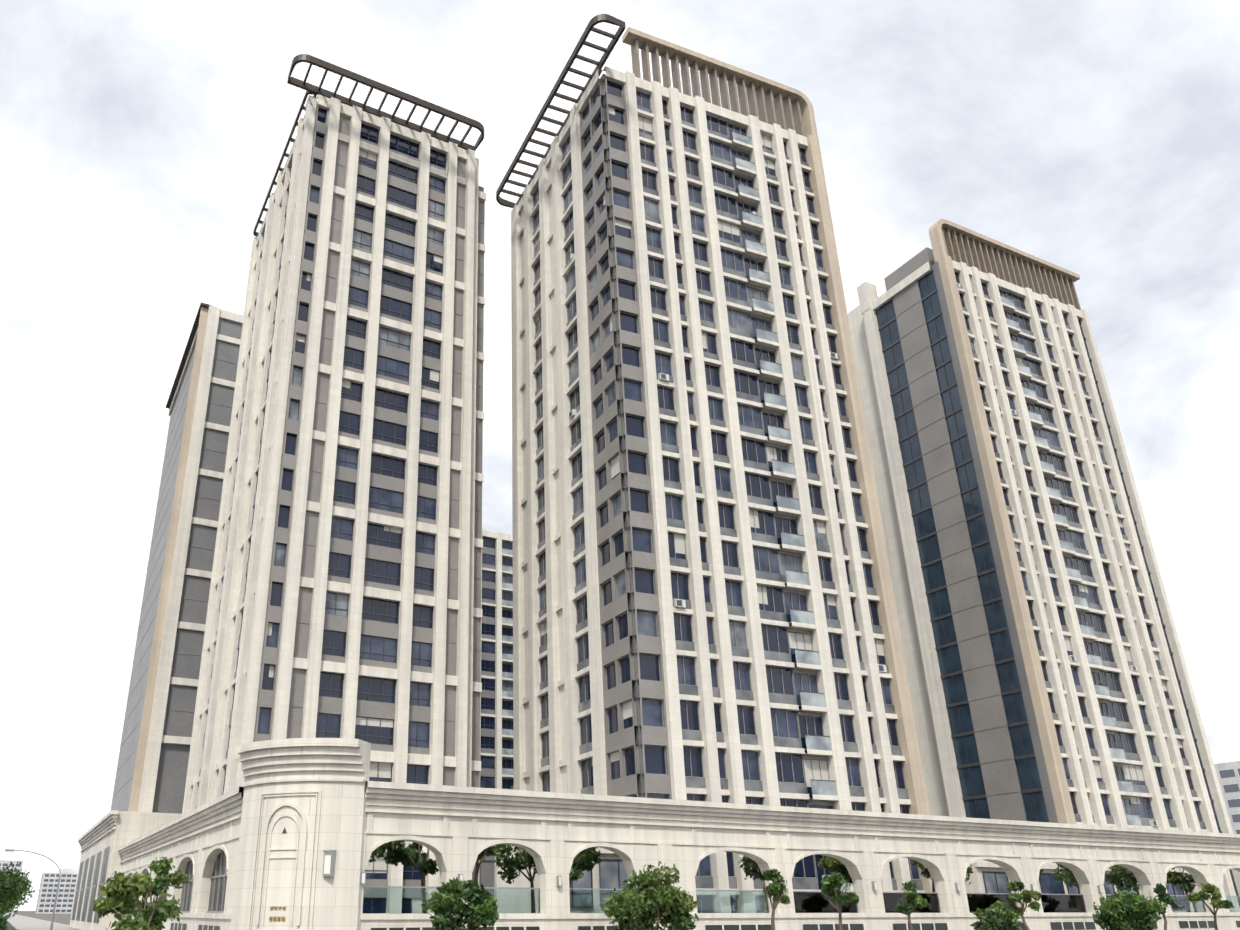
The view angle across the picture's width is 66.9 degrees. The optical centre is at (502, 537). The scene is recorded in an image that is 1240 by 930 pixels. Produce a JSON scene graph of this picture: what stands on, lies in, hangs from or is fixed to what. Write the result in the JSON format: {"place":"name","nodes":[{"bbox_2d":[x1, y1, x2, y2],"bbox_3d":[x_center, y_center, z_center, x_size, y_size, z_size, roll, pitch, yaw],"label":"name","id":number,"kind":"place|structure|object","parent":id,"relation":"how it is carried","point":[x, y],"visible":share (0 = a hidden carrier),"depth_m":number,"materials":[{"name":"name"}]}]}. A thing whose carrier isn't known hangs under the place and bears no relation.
{"place":"outdoors","nodes":[
{"label":"outdoors","id":0,"kind":"place"},
{"bbox_2d":[6,920,15,929],"bbox_3d":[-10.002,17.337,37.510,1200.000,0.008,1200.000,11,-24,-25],"label":"roads","id":1,"kind":"structure","parent":0,"point":[9,926],"depth_m":129.48,"materials":[{"name":"grey asphalt"}]},
{"bbox_2d":[0,907,12,929],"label":"shrub","id":2,"kind":"object","parent":1,"relation":"on","point":[3,922],"visible":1,"depth_m":31.16,"materials":[{"name":"green plant"}]},
{"bbox_2d":[0,861,32,913],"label":"street tree","id":3,"kind":"object","parent":1,"relation":"on","point":[22,873],"visible":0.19,"depth_m":82.95,"materials":[{"name":"green plant"}]},
{"bbox_2d":[0,868,32,906],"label":"street tree","id":4,"kind":"object","parent":1,"relation":"on","point":[19,883],"visible":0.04,"depth_m":102.03,"materials":[{"name":"green plant"}]},
{"bbox_2d":[14,911,70,924],"bbox_3d":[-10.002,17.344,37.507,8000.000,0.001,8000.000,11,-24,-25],"label":"ground","id":5,"kind":"structure","parent":0,"point":[63,918],"depth_m":339.93,"materials":[{"name":"beige stone"}]},
{"bbox_2d":[3,914,80,929],"bbox_3d":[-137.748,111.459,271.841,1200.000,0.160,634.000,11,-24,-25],"label":"pavements","id":6,"kind":"structure","parent":5,"relation":"on","point":[18,922],"depth_m":137.71,"materials":[{"name":"white concrete"}]},
{"bbox_2d":[0,869,34,916],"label":"street tree","id":7,"kind":"object","parent":6,"relation":"on","point":[8,885],"visible":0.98,"depth_m":66.11,"materials":[{"name":"green plant"}]},
{"bbox_2d":[5,849,60,929],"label":"street lamp","id":8,"kind":"object","parent":6,"relation":"on","point":[51,924],"visible":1,"depth_m":100.60,"materials":[{"name":"grey metal"}]},
{"bbox_2d":[92,871,183,929],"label":"corner tree","id":9,"kind":"object","parent":6,"relation":"on","point":[118,899],"visible":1,"depth_m":34.49,"materials":[{"name":"green plant"}]},
{"bbox_2d":[129,856,189,918],"bbox_3d":[-16.915,17.731,44.868,3.274,4.508,2.561,11,-24,-25],"label":"corner tree","id":10,"kind":"object","parent":6,"relation":"on","point":[175,879],"visible":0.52,"depth_m":45.25,"materials":[{"name":"green plant"}]},
{"bbox_2d":[421,877,499,929],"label":"street tree","id":11,"kind":"object","parent":6,"relation":"on","point":[450,908],"visible":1,"depth_m":37.52,"materials":[{"name":"green plant"}]},
{"bbox_2d":[599,861,698,929],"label":"street tree","id":12,"kind":"object","parent":6,"relation":"on","point":[649,901],"visible":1,"depth_m":41.20,"materials":[{"name":"green plant"}]},
{"bbox_2d":[762,868,789,929],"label":"street tree","id":13,"kind":"object","parent":6,"relation":"on","point":[776,889],"visible":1,"depth_m":46.36,"materials":[{"name":"green plant"}]},
{"bbox_2d":[820,872,858,929],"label":"street tree","id":14,"kind":"object","parent":6,"relation":"on","point":[831,883],"visible":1,"depth_m":48.05,"materials":[{"name":"green plant"}]},
{"bbox_2d":[895,880,928,929],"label":"street tree","id":15,"kind":"object","parent":6,"relation":"on","point":[914,901],"visible":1,"depth_m":50.05,"materials":[{"name":"green plant"}]},
{"bbox_2d":[970,900,1025,929],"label":"street tree","id":16,"kind":"object","parent":6,"relation":"on","point":[997,915],"visible":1,"depth_m":50.61,"materials":[{"name":"green plant"}]},
{"bbox_2d":[1006,880,1041,929],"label":"street tree","id":17,"kind":"object","parent":6,"relation":"on","point":[1026,897],"visible":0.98,"depth_m":54.23,"materials":[{"name":"green plant"}]},
{"bbox_2d":[1092,887,1167,929],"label":"street tree","id":18,"kind":"object","parent":6,"relation":"on","point":[1128,911],"visible":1,"depth_m":55.42,"materials":[{"name":"green plant"}]},
{"bbox_2d":[1149,883,1176,929],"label":"street tree","id":19,"kind":"object","parent":6,"relation":"on","point":[1164,896],"visible":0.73,"depth_m":59.46,"materials":[{"name":"green plant"}]},
{"bbox_2d":[1187,882,1234,929],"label":"street tree","id":20,"kind":"object","parent":6,"relation":"on","point":[1217,902],"visible":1,"depth_m":61.24,"materials":[{"name":"green plant"}]},
{"bbox_2d":[111,302,243,813],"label":"tower","id":21,"kind":"structure","parent":5,"relation":"on","point":[152,767],"depth_m":112.79,"materials":[{"name":"beige concrete"}]},
{"bbox_2d":[182,54,485,912],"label":"tower","id":22,"kind":"structure","parent":5,"relation":"on","point":[344,600],"depth_m":81.21,"materials":[{"name":"beige concrete"}]},
{"bbox_2d":[69,738,1239,929],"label":"podium","id":23,"kind":"object","parent":5,"relation":"on","point":[292,833],"visible":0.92,"depth_m":48.65,"materials":[{"name":"beige stone"}]},
{"bbox_2d":[369,845,385,862],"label":"tree","id":24,"kind":"object","parent":23,"relation":"on","point":[378,850],"visible":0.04,"depth_m":46.80,"materials":[{"name":"green plant"}]},
{"bbox_2d":[381,841,438,913],"bbox_3d":[-4.638,15.786,45.059,3.173,4.745,2.045,6,-23,-14],"label":"tree","id":25,"kind":"object","parent":23,"relation":"on","point":[397,853],"visible":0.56,"depth_m":44.83,"materials":[{"name":"green plant"}]},
{"bbox_2d":[474,846,497,884],"bbox_3d":[-1.525,16.686,47.965,3.186,5.256,3.598,11,-24,-25],"label":"tree","id":26,"kind":"object","parent":23,"relation":"on","point":[484,853],"visible":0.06,"depth_m":48.13,"materials":[{"name":"green plant"}]},
{"bbox_2d":[491,844,537,912],"bbox_3d":[0.944,16.853,47.510,3.110,4.584,3.549,1,-22,-3],"label":"tree","id":27,"kind":"object","parent":23,"relation":"on","point":[512,863],"visible":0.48,"depth_m":46.93,"materials":[{"name":"green plant"}]},
{"bbox_2d":[569,847,602,896],"bbox_3d":[4.300,17.611,49.465,2.135,4.676,2.882,11,-24,-25],"label":"tree","id":28,"kind":"object","parent":23,"relation":"on","point":[585,858],"visible":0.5,"depth_m":49.01,"materials":[{"name":"green plant"}]},
{"bbox_2d":[737,853,763,880],"bbox_3d":[15.408,20.003,55.485,2.981,4.706,3.096,-13,-26,30],"label":"tree","id":29,"kind":"object","parent":23,"relation":"on","point":[751,867],"visible":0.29,"depth_m":55.72,"materials":[{"name":"green plant"}]},
{"bbox_2d":[818,856,852,890],"bbox_3d":[20.930,20.504,56.595,2.774,4.606,2.987,-19,-29,39],"label":"tree","id":30,"kind":"object","parent":23,"relation":"on","point":[828,864],"visible":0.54,"depth_m":56.38,"materials":[{"name":"green plant"}]},
{"bbox_2d":[498,844,1193,912],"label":"window","id":31,"kind":"structure","parent":23,"relation":"on","point":[608,871],"depth_m":54.39,"materials":[{"name":"glass"}]},
{"bbox_2d":[910,859,934,891],"bbox_3d":[28.108,21.672,59.651,2.856,4.747,3.279,-2,-22,6],"label":"tree","id":32,"kind":"object","parent":23,"relation":"on","point":[925,872],"visible":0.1,"depth_m":59.86,"materials":[{"name":"green plant"}]},
{"bbox_2d":[965,864,973,884],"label":"tree","id":33,"kind":"object","parent":23,"relation":"on","point":[969,870],"visible":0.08,"depth_m":63.03,"materials":[{"name":"green plant"}]},
{"bbox_2d":[1052,863,1080,893],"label":"tree","id":34,"kind":"object","parent":23,"relation":"on","point":[1065,873],"visible":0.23,"depth_m":67.55,"materials":[{"name":"green plant"}]},
{"bbox_2d":[1104,865,1139,894],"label":"tree","id":35,"kind":"object","parent":23,"relation":"on","point":[1118,872],"visible":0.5,"depth_m":69.60,"materials":[{"name":"green plant"}]},
{"bbox_2d":[1167,867,1196,911],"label":"tree","id":36,"kind":"object","parent":23,"relation":"on","point":[1185,882],"visible":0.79,"depth_m":72.53,"materials":[{"name":"green plant"}]},
{"bbox_2d":[496,14,931,912],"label":"tower","id":37,"kind":"structure","parent":5,"relation":"on","point":[704,604],"depth_m":78.31,"materials":[{"name":"beige concrete"}]},
{"bbox_2d":[848,219,1239,911],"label":"tower","id":38,"kind":"structure","parent":5,"relation":"on","point":[1048,675],"depth_m":104.94,"materials":[{"name":"beige concrete"}]},
{"bbox_2d":[478,529,513,911],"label":"tower","id":39,"kind":"structure","parent":0,"point":[496,733],"depth_m":160.47,"materials":[{"name":"beige concrete"}]},
{"bbox_2d":[0,761,1239,913],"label":"distant buildings","id":40,"kind":"structure","parent":0,"point":[1228,774],"depth_m":625.84,"materials":[{"name":"beige stone"}]},
{"bbox_2d":[0,0,1239,910],"label":"sky","id":41,"kind":"structure","parent":0,"point":[143,142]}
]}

